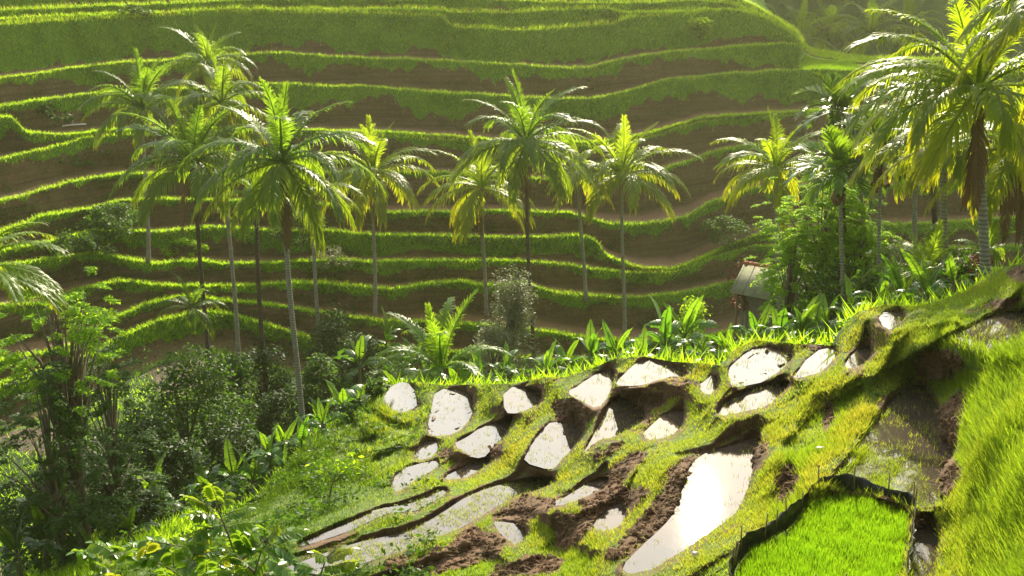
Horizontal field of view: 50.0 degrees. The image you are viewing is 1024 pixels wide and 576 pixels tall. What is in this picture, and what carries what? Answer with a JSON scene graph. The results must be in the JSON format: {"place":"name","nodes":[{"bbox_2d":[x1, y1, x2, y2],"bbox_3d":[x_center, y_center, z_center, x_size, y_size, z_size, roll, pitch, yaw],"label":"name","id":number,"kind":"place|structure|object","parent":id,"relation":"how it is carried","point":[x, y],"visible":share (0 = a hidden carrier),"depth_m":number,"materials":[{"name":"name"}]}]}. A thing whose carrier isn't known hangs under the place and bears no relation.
{"place":"outdoors","nodes":[
{"label":"outdoors","id":0,"kind":"place"},
{"bbox_2d":[297,490,446,546],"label":"water","id":1,"kind":"structure","parent":0,"point":[346,527],"depth_m":26.59,"materials":[{"name":"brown liquid"}]},
{"bbox_2d":[384,382,417,411],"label":"water","id":2,"kind":"structure","parent":0,"point":[395,392],"depth_m":39.87,"materials":[{"name":"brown liquid"}]},
{"bbox_2d":[392,461,438,490],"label":"water","id":3,"kind":"structure","parent":0,"point":[415,471],"depth_m":30.64,"materials":[{"name":"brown liquid"}]},
{"bbox_2d":[284,478,550,575],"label":"water","id":4,"kind":"structure","parent":0,"point":[434,521],"depth_m":25.08,"materials":[{"name":"grey liquid"}]},
{"bbox_2d":[0,319,850,575],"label":"valley floor","id":5,"kind":"structure","parent":0,"point":[18,459],"depth_m":65.55,"materials":[{"name":"plant"}]},
{"bbox_2d":[0,504,66,575],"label":"banana plant","id":6,"kind":"object","parent":5,"relation":"on","point":[8,537],"visible":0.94,"depth_m":33.84,"materials":[{"name":"green plant"}]},
{"bbox_2d":[1,472,88,574],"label":"banana plant","id":7,"kind":"object","parent":5,"relation":"on","point":[37,515],"visible":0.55,"depth_m":35.98,"materials":[{"name":"green plant"}]},
{"bbox_2d":[8,467,93,567],"bbox_3d":[-17.043,8.650,40.367,3.518,4.628,3.214,-7,18,-22],"label":"shrub","id":8,"kind":"object","parent":5,"relation":"on","point":[66,508],"visible":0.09,"depth_m":40.00,"materials":[{"name":"green plant"}]},
{"bbox_2d":[0,266,127,564],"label":"feathery tree","id":9,"kind":"object","parent":5,"relation":"on","point":[76,376],"visible":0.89,"depth_m":36.08,"materials":[{"name":"green plant"}]},
{"bbox_2d":[0,349,128,575],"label":"feathery tree","id":10,"kind":"object","parent":5,"relation":"on","point":[52,476],"visible":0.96,"depth_m":35.40,"materials":[{"name":"green plant"}]},
{"bbox_2d":[25,435,170,542],"bbox_3d":[-16.944,8.480,43.997,5.811,5.434,5.315,-14,22,-39],"label":"shrub","id":11,"kind":"object","parent":5,"relation":"on","point":[99,451],"visible":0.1,"depth_m":43.51,"materials":[{"name":"green plant"}]},
{"bbox_2d":[63,336,171,540],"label":"feathery tree","id":12,"kind":"object","parent":5,"relation":"on","point":[120,488],"visible":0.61,"depth_m":40.07,"materials":[{"name":"green plant"}]},
{"bbox_2d":[92,471,167,536],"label":"shrub","id":13,"kind":"object","parent":5,"relation":"on","point":[143,509],"visible":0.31,"depth_m":41.19,"materials":[{"name":"green plant"}]},
{"bbox_2d":[117,403,187,525],"bbox_3d":[-16.487,7.944,48.509,4.227,6.040,4.607,0,17,0],"label":"shrub","id":14,"kind":"object","parent":5,"relation":"on","point":[145,424],"visible":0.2,"depth_m":47.83,"materials":[{"name":"green plant"}]},
{"bbox_2d":[145,436,210,512],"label":"shrub","id":15,"kind":"object","parent":5,"relation":"on","point":[177,452],"visible":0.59,"depth_m":45.41,"materials":[{"name":"green plant"}]},
{"bbox_2d":[107,91,270,408],"bbox_3d":[-18.666,-1.516,65.416,9.266,19.489,9.741,0,17,0],"label":"coconut palm","id":16,"kind":"object","parent":5,"relation":"on","point":[193,140],"visible":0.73,"depth_m":62.96,"materials":[{"name":"plant"}]},
{"bbox_2d":[154,273,228,340],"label":"young palm","id":17,"kind":"object","parent":5,"relation":"on","point":[195,297],"visible":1,"depth_m":61.71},
{"bbox_2d":[134,343,256,500],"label":"dense tree","id":18,"kind":"object","parent":5,"relation":"on","point":[179,414],"visible":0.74,"depth_m":51.12,"materials":[{"name":"green plant"}]},
{"bbox_2d":[159,47,270,382],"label":"coconut palm","id":19,"kind":"object","parent":5,"relation":"on","point":[222,93],"visible":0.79,"depth_m":66.75,"materials":[{"name":"plant"}]},
{"bbox_2d":[194,409,265,491],"bbox_3d":[-12.806,7.726,49.621,2.963,4.771,3.605,10,20,31],"label":"shrub","id":20,"kind":"object","parent":5,"relation":"on","point":[216,442],"visible":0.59,"depth_m":49.23,"materials":[{"name":"green plant"}]},
{"bbox_2d":[189,351,271,471],"bbox_3d":[-14.948,7.008,58.733,4.442,7.638,3.935,0,17,0],"label":"shrub","id":21,"kind":"object","parent":5,"relation":"on","point":[239,368],"visible":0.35,"depth_m":57.49,"materials":[{"name":"green plant"}]},
{"bbox_2d":[210,436,260,496],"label":"banana plant","id":22,"kind":"object","parent":5,"relation":"on","point":[229,461],"visible":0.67,"depth_m":40.75,"materials":[{"name":"green plant"}]},
{"bbox_2d":[221,446,272,498],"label":"banana plant","id":23,"kind":"object","parent":5,"relation":"on","point":[252,470],"visible":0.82,"depth_m":39.68,"materials":[{"name":"green plant"}]},
{"bbox_2d":[210,157,296,425],"bbox_3d":[-13.854,1.441,61.270,5.233,18.337,4.986,0,17,0],"label":"coconut palm","id":24,"kind":"object","parent":5,"relation":"on","point":[245,191],"visible":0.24,"depth_m":60.06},
{"bbox_2d":[217,343,296,451],"bbox_3d":[-14.012,6.741,62.654,4.575,7.481,5.030,12,20,34],"label":"shrub","id":25,"kind":"object","parent":5,"relation":"on","point":[260,372],"visible":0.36,"depth_m":62.15,"materials":[{"name":"green plant"}]},
{"bbox_2d":[243,422,287,482],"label":"banana plant","id":26,"kind":"object","parent":5,"relation":"on","point":[266,443],"visible":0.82,"depth_m":40.11,"materials":[{"name":"green plant"}]},
{"bbox_2d":[248,385,313,471],"bbox_3d":[-12.084,7.461,57.224,3.906,4.976,3.788,0,17,0],"label":"shrub","id":27,"kind":"object","parent":5,"relation":"on","point":[278,402],"visible":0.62,"depth_m":56.50,"materials":[{"name":"green plant"}]},
{"bbox_2d":[177,76,386,424],"bbox_3d":[-10.075,-0.263,49.784,8.308,18.794,8.600,9,19,27],"label":"coconut palm","id":28,"kind":"object","parent":5,"relation":"on","point":[281,129],"visible":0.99,"depth_m":47.26,"materials":[{"name":"plant"}]},
{"bbox_2d":[269,146,366,395],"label":"coconut palm","id":29,"kind":"object","parent":5,"relation":"on","point":[340,193],"visible":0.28,"depth_m":68.48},
{"bbox_2d":[281,352,357,423],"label":"shrub","id":30,"kind":"object","parent":5,"relation":"on","point":[318,373],"visible":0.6,"depth_m":58.56,"materials":[{"name":"green plant"}]},
{"bbox_2d":[302,303,362,412],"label":"shrub","id":31,"kind":"object","parent":5,"relation":"on","point":[329,330],"visible":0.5,"depth_m":68.21,"materials":[{"name":"green plant"}]},
{"bbox_2d":[330,335,395,392],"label":"banana plant","id":32,"kind":"object","parent":5,"relation":"on","point":[356,354],"visible":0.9,"depth_m":60.76,"materials":[{"name":"green plant"}]},
{"bbox_2d":[335,330,396,389],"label":"shrub","id":33,"kind":"object","parent":5,"relation":"on","point":[369,349],"visible":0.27,"depth_m":64.88,"materials":[{"name":"green plant"}]},
{"bbox_2d":[375,288,512,383],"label":"young palm","id":34,"kind":"object","parent":5,"relation":"on","point":[438,339],"visible":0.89,"depth_m":48.46,"materials":[{"name":"plant"}]},
{"bbox_2d":[465,318,519,383],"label":"shrub","id":35,"kind":"object","parent":5,"relation":"on","point":[489,335],"visible":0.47,"depth_m":65.53,"materials":[{"name":"green plant"}]},
{"bbox_2d":[0,269,999,575],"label":"undergrowth","id":36,"kind":"object","parent":5,"relation":"on","point":[200,495],"visible":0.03,"depth_m":43.27,"materials":[{"name":"green plant"}]},
{"bbox_2d":[473,263,542,383],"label":"flowering shrub","id":37,"kind":"object","parent":5,"relation":"on","point":[513,314],"visible":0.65,"depth_m":66.90,"materials":[{"name":"green plant"}]},
{"bbox_2d":[447,69,605,373],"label":"coconut palm","id":38,"kind":"object","parent":5,"relation":"on","point":[534,148],"visible":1,"depth_m":66.28,"materials":[{"name":"plant"}]},
{"bbox_2d":[623,294,706,359],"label":"banana plant","id":39,"kind":"object","parent":5,"relation":"on","point":[667,331],"visible":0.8,"depth_m":49.19,"materials":[{"name":"green plant"}]},
{"bbox_2d":[645,295,720,361],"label":"banana plant","id":40,"kind":"object","parent":5,"relation":"on","point":[690,315],"visible":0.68,"depth_m":50.60,"materials":[{"name":"green plant"}]},
{"bbox_2d":[672,296,714,362],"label":"shrub","id":41,"kind":"object","parent":5,"relation":"on","point":[699,315],"visible":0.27,"depth_m":59.05,"materials":[{"name":"green plant"}]},
{"bbox_2d":[730,261,804,342],"bbox_3d":[14.714,2.583,61.805,4.100,7.882,3.142,13,21,36],"label":"hut","id":42,"kind":"object","parent":5,"relation":"on","point":[755,298],"visible":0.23,"depth_m":61.03,"materials":[{"name":"wood"}]},
{"bbox_2d":[709,108,835,341],"bbox_3d":[13.487,-2.222,58.375,6.697,14.968,6.173,0,17,0],"label":"coconut palm","id":43,"kind":"object","parent":5,"relation":"on","point":[775,168],"visible":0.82,"depth_m":56.31,"materials":[{"name":"plant"}]},
{"bbox_2d":[757,224,815,341],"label":"feathery tree","id":44,"kind":"object","parent":5,"relation":"on","point":[788,288],"visible":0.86,"depth_m":45.94,"materials":[{"name":"green plant"}]},
{"bbox_2d":[757,292,837,342],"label":"banana plant","id":45,"kind":"object","parent":5,"relation":"on","point":[803,324],"visible":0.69,"depth_m":38.46,"materials":[{"name":"green plant"}]},
{"bbox_2d":[745,157,909,339],"bbox_3d":[13.743,-0.827,47.813,7.375,9.704,6.629,0,17,0],"label":"feathery tree","id":46,"kind":"object","parent":5,"relation":"on","point":[829,221],"visible":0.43,"depth_m":46.56,"materials":[{"name":"green plant"}]},
{"bbox_2d":[800,254,864,340],"bbox_3d":[13.091,1.075,43.919,3.196,4.740,3.272,7,18,21],"label":"shrub","id":47,"kind":"object","parent":5,"relation":"on","point":[834,292],"visible":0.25,"depth_m":43.62,"materials":[{"name":"green plant"}]},
{"bbox_2d":[790,71,885,277],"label":"areca palm","id":48,"kind":"object","parent":5,"relation":"on","point":[843,104],"visible":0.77,"depth_m":44.71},
{"bbox_2d":[783,124,893,325],"bbox_3d":[12.029,-1.804,41.466,3.934,8.973,3.392,0,17,0],"label":"areca palm","id":49,"kind":"object","parent":5,"relation":"on","point":[838,150],"visible":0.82,"depth_m":40.21,"materials":[{"name":"plant"}]},
{"bbox_2d":[805,217,911,320],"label":"feathery tree","id":50,"kind":"object","parent":5,"relation":"on","point":[859,234],"visible":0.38,"depth_m":44.99,"materials":[{"name":"green plant"}]},
{"bbox_2d":[832,264,898,317],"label":"shrub","id":51,"kind":"object","parent":5,"relation":"on","point":[860,284],"visible":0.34,"depth_m":40.45,"materials":[{"name":"green plant"}]},
{"bbox_2d":[836,107,927,281],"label":"areca palm","id":52,"kind":"object","parent":5,"relation":"on","point":[879,172],"visible":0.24,"depth_m":39.98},
{"bbox_2d":[872,253,935,306],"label":"banana plant","id":53,"kind":"object","parent":5,"relation":"on","point":[897,280],"visible":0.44,"depth_m":32.34,"materials":[{"name":"green plant"}]},
{"bbox_2d":[841,68,993,300],"bbox_3d":[19.472,-3.611,53.697,7.755,14.306,7.475,-14,21,-38],"label":"coconut palm","id":54,"kind":"object","parent":5,"relation":"on","point":[897,192],"visible":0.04,"depth_m":53.25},
{"bbox_2d":[884,248,951,304],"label":"banana plant","id":55,"kind":"object","parent":5,"relation":"on","point":[923,279],"visible":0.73,"depth_m":31.11,"materials":[{"name":"green plant"}]},
{"bbox_2d":[862,218,992,293],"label":"young palm","id":56,"kind":"object","parent":5,"relation":"on","point":[935,243],"visible":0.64,"depth_m":35.40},
{"bbox_2d":[833,0,1023,277],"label":"coconut palm","id":57,"kind":"object","parent":5,"relation":"on","point":[978,88],"visible":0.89,"depth_m":27.81,"materials":[{"name":"plant"}]},
{"bbox_2d":[847,67,1019,295],"bbox_3d":[14.039,-2.813,36.073,6.000,9.600,6.204,0,17,0],"label":"coconut palm","id":58,"kind":"object","parent":5,"relation":"on","point":[892,150],"visible":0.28,"depth_m":35.38,"materials":[{"name":"plant"}]},
{"bbox_2d":[925,251,980,295],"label":"banana plant","id":59,"kind":"object","parent":5,"relation":"on","point":[951,270],"visible":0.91,"depth_m":29.70,"materials":[{"name":"green plant"}]},
{"bbox_2d":[935,250,979,299],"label":"shrub","id":60,"kind":"object","parent":5,"relation":"on","point":[963,269],"visible":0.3,"depth_m":34.41,"materials":[{"name":"green plant"}]},
{"bbox_2d":[907,80,1023,258],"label":"coconut palm","id":61,"kind":"object","parent":5,"relation":"on","point":[1008,200],"visible":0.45,"depth_m":32.92,"materials":[{"name":"plant"}]},
{"bbox_2d":[941,216,1021,263],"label":"young palm","id":62,"kind":"object","parent":5,"relation":"on","point":[999,253],"visible":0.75,"depth_m":33.80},
{"bbox_2d":[944,0,1023,124],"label":"coconut palm","id":63,"kind":"object","parent":5,"relation":"on","point":[1012,29],"visible":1,"depth_m":23.16,"materials":[{"name":"plant"}]},
{"bbox_2d":[427,389,473,435],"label":"water","id":64,"kind":"structure","parent":0,"point":[448,424],"depth_m":36.09,"materials":[{"name":"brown liquid"}]},
{"bbox_2d":[456,416,511,457],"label":"water","id":65,"kind":"structure","parent":0,"point":[495,430],"depth_m":31.89,"materials":[{"name":"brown liquid"}]},
{"bbox_2d":[0,0,1023,433],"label":"hill","id":66,"kind":"structure","parent":0,"point":[660,248],"depth_m":95.91,"materials":[{"name":"plant"}]},
{"bbox_2d":[36,228,117,257],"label":"shrub","id":67,"kind":"object","parent":66,"relation":"on","point":[91,239],"visible":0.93,"depth_m":77.73,"materials":[{"name":"green plant"}]},
{"bbox_2d":[71,201,143,241],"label":"shrub","id":68,"kind":"object","parent":66,"relation":"on","point":[100,215],"visible":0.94,"depth_m":81.07,"materials":[{"name":"green plant"}]},
{"bbox_2d":[78,48,207,263],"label":"coconut palm","id":69,"kind":"object","parent":66,"relation":"on","point":[142,78],"visible":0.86,"depth_m":76.71,"materials":[{"name":"plant"}]},
{"bbox_2d":[158,22,256,213],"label":"coconut palm","id":70,"kind":"object","parent":66,"relation":"on","point":[204,44],"visible":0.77,"depth_m":83.94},
{"bbox_2d":[312,114,441,317],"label":"coconut palm","id":71,"kind":"object","parent":66,"relation":"on","point":[370,162],"visible":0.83,"depth_m":77.18,"materials":[{"name":"plant"}]},
{"bbox_2d":[417,129,538,316],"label":"coconut palm","id":72,"kind":"object","parent":66,"relation":"on","point":[473,203],"visible":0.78,"depth_m":79.17,"materials":[{"name":"plant"}]},
{"bbox_2d":[0,10,1017,425],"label":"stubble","id":73,"kind":"object","parent":66,"relation":"on","point":[390,256],"visible":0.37,"depth_m":87.36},
{"bbox_2d":[0,0,1023,397],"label":"grass","id":74,"kind":"structure","parent":66,"relation":"on","point":[446,210],"depth_m":96.96,"materials":[{"name":"plant"}]},
{"bbox_2d":[0,0,1023,413],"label":"weeds","id":75,"kind":"object","parent":66,"relation":"on","point":[394,198],"visible":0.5,"depth_m":88.62,"materials":[{"name":"green plant"}]},
{"bbox_2d":[533,143,615,301],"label":"coconut palm","id":76,"kind":"object","parent":66,"relation":"on","point":[586,155],"visible":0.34,"depth_m":81.94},
{"bbox_2d":[545,114,703,338],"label":"coconut palm","id":77,"kind":"object","parent":66,"relation":"on","point":[622,162],"visible":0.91,"depth_m":76.90,"materials":[{"name":"plant"}]},
{"bbox_2d":[697,214,753,245],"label":"shrub","id":78,"kind":"object","parent":66,"relation":"on","point":[719,220],"visible":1,"depth_m":92.20,"materials":[{"name":"green plant"}]},
{"bbox_2d":[776,0,842,51],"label":"coconut palm","id":79,"kind":"object","parent":66,"relation":"on","point":[800,25],"visible":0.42,"depth_m":141.28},
{"bbox_2d":[787,0,866,49],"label":"coconut palm","id":80,"kind":"object","parent":66,"relation":"on","point":[832,10],"visible":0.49,"depth_m":147.47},
{"bbox_2d":[799,56,863,71],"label":"grass","id":81,"kind":"structure","parent":66,"relation":"on","point":[816,63],"depth_m":114.04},
{"bbox_2d":[822,0,925,56],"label":"coconut palm","id":82,"kind":"object","parent":66,"relation":"on","point":[872,19],"visible":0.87,"depth_m":129.26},
{"bbox_2d":[877,0,946,49],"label":"coconut palm","id":83,"kind":"object","parent":66,"relation":"on","point":[908,21],"visible":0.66,"depth_m":150.71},
{"bbox_2d":[503,387,540,412],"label":"water","id":84,"kind":"structure","parent":0,"point":[521,393],"depth_m":32.90,"materials":[{"name":"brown liquid"}]},
{"bbox_2d":[524,422,581,468],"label":"water","id":85,"kind":"structure","parent":0,"point":[556,444],"depth_m":27.71,"materials":[{"name":"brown liquid"}]},
{"bbox_2d":[95,263,1023,575],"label":"ground","id":86,"kind":"structure","parent":0,"point":[733,431],"depth_m":23.66,"materials":[{"name":"plant"}]},
{"bbox_2d":[0,222,72,575],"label":"coconut palm","id":87,"kind":"object","parent":86,"relation":"on","point":[10,281],"visible":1,"depth_m":19.19,"materials":[{"name":"plant"}]},
{"bbox_2d":[66,483,299,575],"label":"leafy shrub","id":88,"kind":"object","parent":86,"relation":"on","point":[191,551],"visible":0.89,"depth_m":9.03,"materials":[{"name":"green plant"}]},
{"bbox_2d":[206,519,310,575],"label":"leafy shrub","id":89,"kind":"object","parent":86,"relation":"on","point":[281,557],"visible":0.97,"depth_m":8.87,"materials":[{"name":"green plant"}]},
{"bbox_2d":[76,383,447,575],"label":"weeds","id":90,"kind":"object","parent":86,"relation":"on","point":[407,552],"visible":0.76,"depth_m":29.19,"materials":[{"name":"green plant"}]},
{"bbox_2d":[90,396,452,575],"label":"grass","id":91,"kind":"structure","parent":86,"relation":"on","point":[281,488],"depth_m":31.84,"materials":[{"name":"plant"}]},
{"bbox_2d":[291,545,364,575],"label":"leafy shrub","id":92,"kind":"object","parent":86,"relation":"on","point":[341,553],"visible":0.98,"depth_m":8.85,"materials":[{"name":"green plant"}]},
{"bbox_2d":[304,449,365,500],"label":"sapling","id":93,"kind":"object","parent":86,"relation":"on","point":[322,463],"visible":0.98,"depth_m":29.26,"materials":[{"name":"green plant"}]},
{"bbox_2d":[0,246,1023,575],"bbox_3d":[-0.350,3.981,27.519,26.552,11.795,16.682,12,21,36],"label":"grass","id":94,"kind":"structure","parent":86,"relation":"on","point":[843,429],"depth_m":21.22,"materials":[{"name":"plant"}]},
{"bbox_2d":[382,344,967,575],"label":"soil","id":95,"kind":"structure","parent":86,"relation":"on","point":[616,549],"depth_m":20.80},
{"bbox_2d":[329,314,1023,575],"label":"grass","id":96,"kind":"structure","parent":86,"relation":"on","point":[491,493],"depth_m":24.00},
{"bbox_2d":[735,491,909,575],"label":"rice seedlings","id":97,"kind":"object","parent":86,"relation":"on","point":[822,560],"visible":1,"depth_m":15.63,"materials":[{"name":"plant"}]},
{"bbox_2d":[729,465,917,575],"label":"nursery fence","id":98,"kind":"object","parent":86,"relation":"on","point":[785,520],"visible":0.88,"depth_m":16.23,"materials":[{"name":"black plastic"}]},
{"bbox_2d":[947,328,1023,575],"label":"grass","id":99,"kind":"structure","parent":86,"relation":"on","point":[1003,431],"depth_m":14.47,"materials":[{"name":"plant"}]},
{"bbox_2d":[569,370,614,406],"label":"water","id":100,"kind":"structure","parent":0,"point":[599,391],"depth_m":29.39,"materials":[{"name":"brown liquid"}]},
{"bbox_2d":[593,502,627,530],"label":"water","id":101,"kind":"structure","parent":0,"point":[613,518],"depth_m":21.40,"materials":[{"name":"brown liquid"}]},
{"bbox_2d":[585,396,643,450],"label":"water","id":102,"kind":"structure","parent":0,"point":[623,414],"depth_m":27.22,"materials":[{"name":"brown liquid"}]},
{"bbox_2d":[616,359,685,385],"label":"water","id":103,"kind":"structure","parent":0,"point":[638,371],"depth_m":28.31,"materials":[{"name":"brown liquid"}]},
{"bbox_2d":[643,410,683,439],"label":"water","id":104,"kind":"structure","parent":0,"point":[671,421],"depth_m":25.64,"materials":[{"name":"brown liquid"}]},
{"bbox_2d":[623,438,758,573],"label":"water","id":105,"kind":"structure","parent":0,"point":[716,471],"depth_m":19.45,"materials":[{"name":"white liquid"}]},
{"bbox_2d":[718,381,787,415],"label":"water","id":106,"kind":"structure","parent":0,"point":[761,395],"depth_m":23.87,"materials":[{"name":"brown liquid"}]},
{"bbox_2d":[728,348,791,386],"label":"water","id":107,"kind":"structure","parent":0,"point":[756,368],"depth_m":25.41,"materials":[{"name":"white liquid"}]},
{"bbox_2d":[794,348,836,377],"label":"water","id":108,"kind":"structure","parent":0,"point":[812,364],"depth_m":24.24,"materials":[{"name":"white liquid"}]},
{"bbox_2d":[835,385,952,506],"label":"water","id":109,"kind":"structure","parent":0,"point":[887,431],"depth_m":18.91,"materials":[{"name":"brown liquid"}]},
{"bbox_2d":[764,0,1023,59],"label":"hill","id":110,"kind":"structure","parent":0,"point":[940,6],"depth_m":155.11,"materials":[{"name":"plant"}]},
{"bbox_2d":[912,522,937,575],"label":"water","id":111,"kind":"structure","parent":0,"point":[926,546],"depth_m":15.86,"materials":[{"name":"grey liquid"}]},
{"bbox_2d":[954,311,1023,351],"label":"water","id":112,"kind":"structure","parent":0,"point":[1008,320],"depth_m":20.25,"materials":[{"name":"brown liquid"}]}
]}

